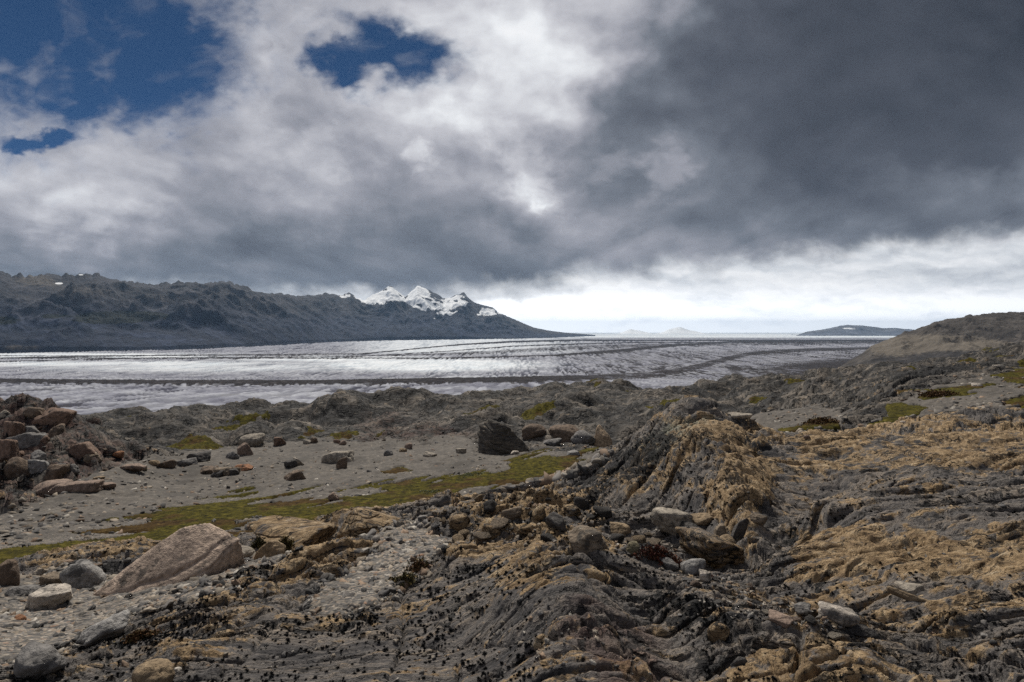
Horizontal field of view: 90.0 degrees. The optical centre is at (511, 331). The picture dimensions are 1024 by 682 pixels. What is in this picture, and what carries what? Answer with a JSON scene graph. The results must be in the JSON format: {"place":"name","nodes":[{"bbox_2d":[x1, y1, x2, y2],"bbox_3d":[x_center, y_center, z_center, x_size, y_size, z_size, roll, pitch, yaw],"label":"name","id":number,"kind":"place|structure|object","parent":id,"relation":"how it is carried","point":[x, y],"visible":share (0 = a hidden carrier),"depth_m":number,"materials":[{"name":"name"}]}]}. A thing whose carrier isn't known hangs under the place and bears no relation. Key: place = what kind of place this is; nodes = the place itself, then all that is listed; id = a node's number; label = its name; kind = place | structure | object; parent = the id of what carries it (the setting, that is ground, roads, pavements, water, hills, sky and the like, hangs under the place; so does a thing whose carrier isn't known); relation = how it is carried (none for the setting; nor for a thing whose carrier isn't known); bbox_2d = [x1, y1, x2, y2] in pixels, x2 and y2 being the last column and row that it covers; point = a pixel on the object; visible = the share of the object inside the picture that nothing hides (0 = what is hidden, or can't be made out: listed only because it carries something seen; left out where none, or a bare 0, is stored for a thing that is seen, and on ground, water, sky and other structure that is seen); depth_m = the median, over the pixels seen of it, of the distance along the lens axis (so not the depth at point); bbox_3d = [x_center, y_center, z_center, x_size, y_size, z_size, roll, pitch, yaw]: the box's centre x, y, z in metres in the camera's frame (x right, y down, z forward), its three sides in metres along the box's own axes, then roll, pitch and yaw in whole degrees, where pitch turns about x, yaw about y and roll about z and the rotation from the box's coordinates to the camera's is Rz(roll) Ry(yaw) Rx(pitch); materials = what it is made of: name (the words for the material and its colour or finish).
{"place":"outdoors","nodes":[
{"label":"outdoors","id":0,"kind":"place"},
{"bbox_2d":[0,271,594,352],"bbox_3d":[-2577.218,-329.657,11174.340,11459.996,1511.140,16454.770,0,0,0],"label":"mountain","id":1,"kind":"structure","parent":0,"point":[65,312],"depth_m":5333.74,"materials":[{"name":"stone"}]},
{"bbox_2d":[0,333,894,414],"bbox_3d":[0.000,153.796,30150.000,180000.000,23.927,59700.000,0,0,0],"label":"glacier","id":2,"kind":"object","parent":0,"point":[86,383],"visible":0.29,"depth_m":2219.57,"materials":[{"name":"ice"}]},
{"bbox_2d":[0,340,1023,681],"bbox_3d":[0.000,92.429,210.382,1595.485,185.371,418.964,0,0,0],"label":"ground","id":3,"kind":"structure","parent":0,"point":[590,590],"depth_m":4.74,"materials":[{"name":"stone"}]},
{"bbox_2d":[0,559,19,585],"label":"boulder","id":4,"kind":"object","parent":3,"relation":"on","point":[9,572],"visible":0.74,"depth_m":5.71,"materials":[{"name":"stone"}]},
{"bbox_2d":[0,439,19,461],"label":"boulder","id":5,"kind":"object","parent":3,"relation":"on","point":[9,448],"visible":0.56,"depth_m":25.12,"materials":[{"name":"stone"}]},
{"bbox_2d":[3,421,25,436],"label":"boulder","id":6,"kind":"object","parent":3,"relation":"on","point":[12,429],"visible":0.51,"depth_m":28.34,"materials":[{"name":"stone"}]},
{"bbox_2d":[3,457,29,479],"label":"boulder","id":7,"kind":"object","parent":3,"relation":"on","point":[14,467],"visible":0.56,"depth_m":23.87,"materials":[{"name":"stone"}]},
{"bbox_2d":[4,585,40,596],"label":"boulder","id":8,"kind":"object","parent":3,"relation":"on","point":[17,590],"visible":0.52,"depth_m":5.31,"materials":[{"name":"stone"}]},
{"bbox_2d":[6,432,46,448],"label":"boulder","id":9,"kind":"object","parent":3,"relation":"on","point":[26,440],"visible":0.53,"depth_m":26.85,"materials":[{"name":"stone"}]},
{"bbox_2d":[21,407,44,418],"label":"boulder","id":10,"kind":"object","parent":3,"relation":"on","point":[31,412],"visible":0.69,"depth_m":29.82,"materials":[{"name":"stone"}]},
{"bbox_2d":[27,460,48,473],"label":"boulder","id":11,"kind":"object","parent":3,"relation":"on","point":[37,466],"visible":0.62,"depth_m":24.19,"materials":[{"name":"stone"}]},
{"bbox_2d":[30,450,46,460],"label":"boulder","id":12,"kind":"object","parent":3,"relation":"on","point":[38,455],"visible":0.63,"depth_m":24.90,"materials":[{"name":"stone"}]},
{"bbox_2d":[13,641,66,679],"bbox_3d":[-2.463,1.710,2.644,0.296,0.153,0.173,0,0,24],"label":"boulder","id":13,"kind":"object","parent":3,"relation":"on","point":[34,660],"visible":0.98,"depth_m":2.60,"materials":[{"name":"stone"}]},
{"bbox_2d":[25,583,72,609],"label":"boulder","id":14,"kind":"object","parent":3,"relation":"on","point":[50,596],"visible":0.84,"depth_m":4.89,"materials":[{"name":"stone"}]},
{"bbox_2d":[39,571,61,584],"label":"boulder","id":15,"kind":"object","parent":3,"relation":"on","point":[50,578],"visible":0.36,"depth_m":5.83,"materials":[{"name":"stone"}]},
{"bbox_2d":[32,478,72,497],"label":"boulder","id":16,"kind":"object","parent":3,"relation":"on","point":[43,488],"visible":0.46,"depth_m":22.40,"materials":[{"name":"stone"}]},
{"bbox_2d":[31,407,76,425],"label":"boulder","id":17,"kind":"object","parent":3,"relation":"on","point":[56,416],"visible":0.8,"depth_m":29.86,"materials":[{"name":"stone"}]},
{"bbox_2d":[44,464,69,480],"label":"boulder","id":18,"kind":"object","parent":3,"relation":"on","point":[55,471],"visible":0.54,"depth_m":23.80,"materials":[{"name":"stone"}]},
{"bbox_2d":[48,423,65,437],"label":"boulder","id":19,"kind":"object","parent":3,"relation":"on","point":[57,430],"visible":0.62,"depth_m":28.64,"materials":[{"name":"stone"}]},
{"bbox_2d":[48,479,104,494],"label":"boulder","id":20,"kind":"object","parent":3,"relation":"on","point":[88,486],"visible":0.71,"depth_m":22.26,"materials":[{"name":"stone"}]},
{"bbox_2d":[59,559,106,587],"bbox_3d":[-4.829,2.812,5.824,0.432,0.438,0.374,0,0,0],"label":"boulder","id":21,"kind":"object","parent":3,"relation":"on","point":[80,573],"visible":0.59,"depth_m":5.70,"materials":[{"name":"stone"}]},
{"bbox_2d":[65,441,101,458],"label":"boulder","id":22,"kind":"object","parent":3,"relation":"on","point":[79,450],"visible":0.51,"depth_m":26.83,"materials":[{"name":"stone"}]},
{"bbox_2d":[83,452,101,462],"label":"boulder","id":23,"kind":"object","parent":3,"relation":"on","point":[87,458],"visible":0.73,"depth_m":26.70,"materials":[{"name":"stone"}]},
{"bbox_2d":[75,609,129,645],"bbox_3d":[-2.779,2.026,3.483,0.286,0.151,0.259,0,0,0],"label":"boulder","id":24,"kind":"object","parent":3,"relation":"on","point":[113,626],"visible":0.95,"depth_m":3.44,"materials":[{"name":"stone"}]},
{"bbox_2d":[120,463,146,471],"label":"boulder","id":25,"kind":"object","parent":3,"relation":"on","point":[136,467],"visible":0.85,"depth_m":26.77,"materials":[{"name":"stone"}]},
{"bbox_2d":[113,627,163,643],"bbox_3d":[-2.373,1.979,3.256,0.276,0.188,0.176,0,0,0],"label":"shrub","id":26,"kind":"object","parent":3,"relation":"on","point":[140,634],"visible":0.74,"depth_m":3.23,"materials":[{"name":"brown plant"}]},
{"bbox_2d":[131,658,174,681],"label":"boulder","id":27,"kind":"object","parent":3,"relation":"on","point":[158,670],"visible":1,"depth_m":2.41,"materials":[{"name":"stone"}]},
{"bbox_2d":[157,459,176,467],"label":"boulder","id":28,"kind":"object","parent":3,"relation":"on","point":[172,463],"visible":0.77,"depth_m":29.88,"materials":[{"name":"stone"}]},
{"bbox_2d":[93,523,244,595],"bbox_3d":[-3.672,2.573,5.568,1.425,0.815,0.717,0,0,-28],"label":"boulder","id":29,"kind":"object","parent":3,"relation":"on","point":[188,552],"visible":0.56,"depth_m":5.47,"materials":[{"name":"stone"}]},
{"bbox_2d":[176,457,197,465],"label":"boulder","id":30,"kind":"object","parent":3,"relation":"on","point":[188,462],"visible":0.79,"depth_m":30.72,"materials":[{"name":"stone"}]},
{"bbox_2d":[186,451,210,461],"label":"boulder","id":31,"kind":"object","parent":3,"relation":"on","point":[204,456],"visible":0.73,"depth_m":32.05,"materials":[{"name":"stone"}]},
{"bbox_2d":[200,465,215,473],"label":"boulder","id":32,"kind":"object","parent":3,"relation":"on","point":[209,469],"visible":0.69,"depth_m":29.77,"materials":[{"name":"stone"}]},
{"bbox_2d":[0,515,451,668],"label":"pebbles","id":33,"kind":"object","parent":3,"relation":"on","point":[419,522],"visible":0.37,"depth_m":4.64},
{"bbox_2d":[213,467,240,475],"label":"boulder","id":34,"kind":"object","parent":3,"relation":"on","point":[225,471],"visible":0.52,"depth_m":29.29,"materials":[{"name":"stone"}]},
{"bbox_2d":[235,464,253,470],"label":"boulder","id":35,"kind":"object","parent":3,"relation":"on","point":[244,467],"visible":0.68,"depth_m":30.27,"materials":[{"name":"stone"}]},
{"bbox_2d":[237,443,252,455],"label":"boulder","id":36,"kind":"object","parent":3,"relation":"on","point":[243,448],"visible":0.69,"depth_m":34.97,"materials":[{"name":"stone"}]},
{"bbox_2d":[241,545,254,557],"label":"boulder","id":37,"kind":"object","parent":3,"relation":"on","point":[248,551],"visible":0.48,"depth_m":6.44,"materials":[{"name":"stone"}]},
{"bbox_2d":[238,433,264,446],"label":"boulder","id":38,"kind":"object","parent":3,"relation":"on","point":[254,439],"visible":0.73,"depth_m":42.94,"materials":[{"name":"stone"}]},
{"bbox_2d":[254,540,285,559],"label":"boulder","id":39,"kind":"object","parent":3,"relation":"on","point":[270,548],"visible":0.64,"depth_m":6.20,"materials":[{"name":"stone"}]},
{"bbox_2d":[274,437,285,445],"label":"boulder","id":40,"kind":"object","parent":3,"relation":"on","point":[278,441],"visible":0.86,"depth_m":43.23,"materials":[{"name":"stone"}]},
{"bbox_2d":[278,536,296,551],"bbox_3d":[-2.958,2.776,6.683,0.319,0.279,0.241,0,0,26],"label":"cushion plant","id":41,"kind":"object","parent":3,"relation":"on","point":[289,543],"visible":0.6,"depth_m":6.63,"materials":[{"name":"green plant"}]},
{"bbox_2d":[284,459,297,467],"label":"boulder","id":42,"kind":"object","parent":3,"relation":"on","point":[291,463],"visible":0.88,"depth_m":30.62,"materials":[{"name":"stone"}]},
{"bbox_2d":[249,515,337,547],"bbox_3d":[-3.111,2.866,7.115,1.082,0.403,0.905,0,0,28],"label":"rock outcrop","id":43,"kind":"object","parent":3,"relation":"on","point":[304,532],"visible":0.62,"depth_m":7.00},
{"bbox_2d":[249,533,266,548],"bbox_3d":[-3.270,2.769,6.607,0.329,0.316,0.245,0,0,-20],"label":"cushion plant","id":44,"kind":"object","parent":43,"relation":"on","point":[259,542],"visible":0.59,"depth_m":6.59,"materials":[{"name":"green plant"}]},
{"bbox_2d":[284,470,305,480],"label":"boulder","id":45,"kind":"object","parent":3,"relation":"on","point":[295,475],"visible":0.68,"depth_m":27.73,"materials":[{"name":"stone"}]},
{"bbox_2d":[321,450,354,462],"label":"boulder","id":46,"kind":"object","parent":3,"relation":"on","point":[335,456],"visible":0.73,"depth_m":32.41,"materials":[{"name":"stone"}]},
{"bbox_2d":[336,457,346,469],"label":"boulder","id":47,"kind":"object","parent":3,"relation":"on","point":[341,463],"visible":0.67,"depth_m":30.43,"materials":[{"name":"stone"}]},
{"bbox_2d":[336,507,400,538],"bbox_3d":[-1.990,2.705,7.109,0.839,0.447,0.580,0,0,0],"label":"rock outcrop","id":48,"kind":"object","parent":3,"relation":"on","point":[358,521],"visible":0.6,"depth_m":7.00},
{"bbox_2d":[385,571,420,588],"bbox_3d":[-0.912,2.040,4.248,0.295,0.123,0.227,0,0,25],"label":"shrub","id":49,"kind":"object","parent":3,"relation":"on","point":[408,576],"visible":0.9,"depth_m":4.21,"materials":[{"name":"green plant"}]},
{"bbox_2d":[401,554,433,572],"bbox_3d":[-0.820,2.020,4.417,0.285,0.196,0.179,0,0,0],"label":"shrub","id":50,"kind":"object","parent":3,"relation":"on","point":[419,563],"visible":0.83,"depth_m":4.42,"materials":[{"name":"brown plant"}]},
{"bbox_2d":[449,511,469,531],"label":"boulder","id":51,"kind":"object","parent":3,"relation":"on","point":[459,521],"visible":0.85,"depth_m":6.10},
{"bbox_2d":[472,532,491,539],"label":"stone","id":52,"kind":"object","parent":3,"relation":"on","point":[482,535],"visible":1,"depth_m":4.80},
{"bbox_2d":[483,499,496,512],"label":"stone","id":53,"kind":"object","parent":3,"relation":"on","point":[490,505],"visible":1,"depth_m":6.81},
{"bbox_2d":[481,525,500,539],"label":"boulder","id":54,"kind":"object","parent":3,"relation":"on","point":[494,533],"visible":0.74,"depth_m":4.87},
{"bbox_2d":[490,517,508,528],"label":"stone","id":55,"kind":"object","parent":3,"relation":"on","point":[498,522],"visible":0.98,"depth_m":4.95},
{"bbox_2d":[477,418,528,454],"bbox_3d":[-0.610,7.287,35.142,3.538,2.720,2.849,0,0,0],"label":"boulder","id":56,"kind":"object","parent":3,"relation":"on","point":[496,438],"visible":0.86,"depth_m":34.40,"materials":[{"name":"stone"}]},
{"bbox_2d":[0,374,1023,664],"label":"gravel","id":57,"kind":"structure","parent":3,"relation":"on","point":[366,454],"depth_m":23.92,"materials":[{"name":"gravel"}]},
{"bbox_2d":[0,347,1023,563],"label":"moss","id":58,"kind":"object","parent":3,"relation":"on","point":[164,523],"visible":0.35,"depth_m":22.64,"materials":[{"name":"plant"}]},
{"bbox_2d":[0,407,1023,681],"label":"lichen","id":59,"kind":"object","parent":3,"relation":"on","point":[206,617],"visible":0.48,"depth_m":3.23},
{"bbox_2d":[502,506,521,520],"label":"boulder","id":60,"kind":"object","parent":3,"relation":"on","point":[514,513],"visible":0.88,"depth_m":6.61,"materials":[{"name":"stone"}]},
{"bbox_2d":[0,373,1023,547],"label":"pebbles","id":61,"kind":"object","parent":3,"relation":"on","point":[567,472],"visible":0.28,"depth_m":19.14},
{"bbox_2d":[517,525,531,534],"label":"boulder","id":62,"kind":"object","parent":3,"relation":"on","point":[524,529],"visible":0.84,"depth_m":4.85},
{"bbox_2d":[522,423,545,439],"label":"boulder","id":63,"kind":"object","parent":3,"relation":"on","point":[531,431],"visible":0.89,"depth_m":42.99,"materials":[{"name":"stone"}]},
{"bbox_2d":[532,504,545,520],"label":"boulder","id":64,"kind":"object","parent":3,"relation":"on","point":[539,513],"visible":0.86,"depth_m":6.59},
{"bbox_2d":[540,533,554,541],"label":"stone","id":65,"kind":"object","parent":3,"relation":"on","point":[545,537],"visible":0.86,"depth_m":4.61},
{"bbox_2d":[543,438,561,446],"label":"boulder","id":66,"kind":"object","parent":3,"relation":"on","point":[554,442],"visible":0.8,"depth_m":39.28,"materials":[{"name":"stone"}]},
{"bbox_2d":[546,511,566,530],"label":"boulder","id":67,"kind":"object","parent":3,"relation":"on","point":[554,520],"visible":0.95,"depth_m":4.93,"materials":[{"name":"stone"}]},
{"bbox_2d":[93,481,1023,681],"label":"pebbles","id":68,"kind":"object","parent":3,"relation":"on","point":[825,620],"visible":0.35,"depth_m":3.04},
{"bbox_2d":[548,424,578,442],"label":"boulder","id":69,"kind":"object","parent":3,"relation":"on","point":[566,433],"visible":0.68,"depth_m":42.52,"materials":[{"name":"stone"}]},
{"bbox_2d":[563,504,580,516],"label":"boulder","id":70,"kind":"object","parent":3,"relation":"on","point":[570,510],"visible":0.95,"depth_m":6.86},
{"bbox_2d":[573,496,589,510],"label":"stone","id":71,"kind":"object","parent":3,"relation":"on","point":[581,503],"visible":0.7,"depth_m":7.56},
{"bbox_2d":[571,430,594,445],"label":"boulder","id":72,"kind":"object","parent":3,"relation":"on","point":[583,437],"visible":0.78,"depth_m":40.70,"materials":[{"name":"stone"}]},
{"bbox_2d":[568,525,607,555],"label":"boulder","id":73,"kind":"object","parent":3,"relation":"on","point":[585,539],"visible":0.94,"depth_m":3.79,"materials":[{"name":"stone"}]},
{"bbox_2d":[593,506,611,517],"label":"stone","id":74,"kind":"object","parent":3,"relation":"on","point":[603,512],"visible":0.98,"depth_m":6.56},
{"bbox_2d":[594,425,611,447],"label":"boulder","id":75,"kind":"object","parent":3,"relation":"on","point":[602,437],"visible":0.78,"depth_m":41.15,"materials":[{"name":"stone"}]},
{"bbox_2d":[610,533,624,542],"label":"stone","id":76,"kind":"object","parent":3,"relation":"on","point":[614,537],"visible":0.81,"depth_m":5.62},
{"bbox_2d":[610,522,630,536],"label":"boulder","id":77,"kind":"object","parent":3,"relation":"on","point":[620,528],"visible":0.66,"depth_m":5.97,"materials":[{"name":"stone"}]},
{"bbox_2d":[626,541,639,554],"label":"boulder","id":78,"kind":"object","parent":3,"relation":"on","point":[632,547],"visible":0.81,"depth_m":3.93,"materials":[{"name":"stone"}]},
{"bbox_2d":[632,535,645,543],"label":"stone","id":79,"kind":"object","parent":3,"relation":"on","point":[641,539],"visible":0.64,"depth_m":5.76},
{"bbox_2d":[623,544,683,565],"bbox_3d":[1.158,1.748,3.900,0.642,0.239,0.144,0,0,0],"label":"shrub","id":80,"kind":"object","parent":3,"relation":"on","point":[651,553],"visible":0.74,"depth_m":3.89,"materials":[{"name":"brown plant"}]},
{"bbox_2d":[658,556,678,570],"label":"boulder","id":81,"kind":"object","parent":3,"relation":"on","point":[669,564],"visible":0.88,"depth_m":3.82,"materials":[{"name":"stone"}]},
{"bbox_2d":[651,507,692,535],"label":"boulder","id":82,"kind":"object","parent":3,"relation":"on","point":[666,520],"visible":0.79,"depth_m":6.07,"materials":[{"name":"stone"}]},
{"bbox_2d":[677,521,706,537],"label":"boulder","id":83,"kind":"object","parent":3,"relation":"on","point":[686,523],"visible":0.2,"depth_m":5.98,"materials":[{"name":"stone"}]},
{"bbox_2d":[680,558,705,575],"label":"boulder","id":84,"kind":"object","parent":3,"relation":"on","point":[693,566],"visible":0.84,"depth_m":3.76,"materials":[{"name":"stone"}]},
{"bbox_2d":[691,513,713,525],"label":"boulder","id":85,"kind":"object","parent":3,"relation":"on","point":[704,519],"visible":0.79,"depth_m":6.01,"materials":[{"name":"stone"}]},
{"bbox_2d":[699,569,710,581],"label":"boulder","id":86,"kind":"object","parent":3,"relation":"on","point":[704,575],"visible":0.89,"depth_m":3.40,"materials":[{"name":"stone"}]},
{"bbox_2d":[675,526,745,568],"bbox_3d":[2.026,2.181,5.182,0.686,0.427,0.550,0,0,-23],"label":"boulder","id":87,"kind":"object","parent":3,"relation":"on","point":[714,551],"visible":0.91,"depth_m":4.96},
{"bbox_2d":[707,621,729,642],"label":"boulder","id":88,"kind":"object","parent":3,"relation":"on","point":[716,630],"visible":0.91,"depth_m":2.67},
{"bbox_2d":[713,523,726,536],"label":"boulder","id":89,"kind":"object","parent":3,"relation":"on","point":[719,529],"visible":0.63,"depth_m":5.61,"materials":[{"name":"stone"}]},
{"bbox_2d":[730,656,747,666],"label":"boulder","id":90,"kind":"object","parent":3,"relation":"on","point":[738,660],"visible":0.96,"depth_m":2.42,"materials":[{"name":"stone"}]},
{"bbox_2d":[730,518,748,539],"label":"boulder","id":91,"kind":"object","parent":3,"relation":"on","point":[739,529],"visible":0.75,"depth_m":5.39,"materials":[{"name":"stone"}]},
{"bbox_2d":[727,412,752,419],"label":"boulder","id":92,"kind":"object","parent":3,"relation":"on","point":[746,416],"visible":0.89,"depth_m":10.27,"materials":[{"name":"stone"}]},
{"bbox_2d":[750,513,767,525],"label":"boulder","id":93,"kind":"object","parent":3,"relation":"on","point":[759,519],"visible":0.98,"depth_m":5.62,"materials":[{"name":"stone"}]},
{"bbox_2d":[768,609,793,627],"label":"boulder","id":94,"kind":"object","parent":3,"relation":"on","point":[783,620],"visible":0.98,"depth_m":2.75,"materials":[{"name":"stone"}]},
{"bbox_2d":[794,602,810,614],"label":"boulder","id":95,"kind":"object","parent":3,"relation":"on","point":[800,608],"visible":0.82,"depth_m":3.02,"materials":[{"name":"stone"}]},
{"bbox_2d":[804,615,816,624],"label":"stone","id":96,"kind":"object","parent":3,"relation":"on","point":[811,619],"visible":1,"depth_m":2.72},
{"bbox_2d":[797,416,843,425],"bbox_3d":[10.648,3.107,17.581,1.485,0.400,0.867,0,0,0],"label":"shrub","id":97,"kind":"object","parent":3,"relation":"on","point":[821,420],"visible":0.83,"depth_m":17.46,"materials":[{"name":"brown plant"}]},
{"bbox_2d":[828,631,841,639],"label":"stone","id":98,"kind":"object","parent":3,"relation":"on","point":[833,635],"visible":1,"depth_m":2.66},
{"bbox_2d":[818,601,859,626],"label":"boulder","id":99,"kind":"object","parent":3,"relation":"on","point":[843,616],"visible":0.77,"depth_m":2.76,"materials":[{"name":"stone"}]},
{"bbox_2d":[848,624,878,637],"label":"boulder","id":100,"kind":"object","parent":3,"relation":"on","point":[862,630],"visible":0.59,"depth_m":2.74,"materials":[{"name":"stone"}]},
{"bbox_2d":[886,586,927,602],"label":"boulder","id":101,"kind":"object","parent":3,"relation":"on","point":[907,596],"visible":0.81,"depth_m":3.32,"materials":[{"name":"stone"}]},
{"bbox_2d":[894,581,924,593],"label":"boulder","id":102,"kind":"object","parent":3,"relation":"on","point":[911,588],"visible":0.76,"depth_m":3.48,"materials":[{"name":"stone"}]},
{"bbox_2d":[916,389,967,397],"bbox_3d":[20.357,2.963,24.491,2.195,0.473,1.380,0,0,0],"label":"shrub","id":103,"kind":"object","parent":3,"relation":"on","point":[932,393],"visible":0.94,"depth_m":24.29,"materials":[{"name":"brown plant"}]},
{"bbox_2d":[0,0,1023,332],"label":"sky","id":104,"kind":"structure","parent":0,"point":[566,166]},
{"bbox_2d":[614,329,656,333],"bbox_3d":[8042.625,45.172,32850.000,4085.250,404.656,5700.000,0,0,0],"label":"snow peak","id":105,"kind":"structure","parent":0,"point":[630,331],"depth_m":31315.65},
{"bbox_2d":[651,327,709,333],"bbox_3d":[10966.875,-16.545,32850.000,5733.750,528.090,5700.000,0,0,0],"label":"snow peak","id":106,"kind":"structure","parent":0,"point":[679,330],"depth_m":31141.88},
{"bbox_2d":[795,325,912,335],"bbox_3d":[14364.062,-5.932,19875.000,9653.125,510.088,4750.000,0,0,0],"label":"mountain","id":107,"kind":"structure","parent":0,"point":[851,330],"depth_m":18634.58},
{"bbox_2d":[840,312,1023,366],"bbox_3d":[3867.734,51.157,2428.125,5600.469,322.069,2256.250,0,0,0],"label":"hill","id":108,"kind":"structure","parent":0,"point":[958,337],"depth_m":1921.84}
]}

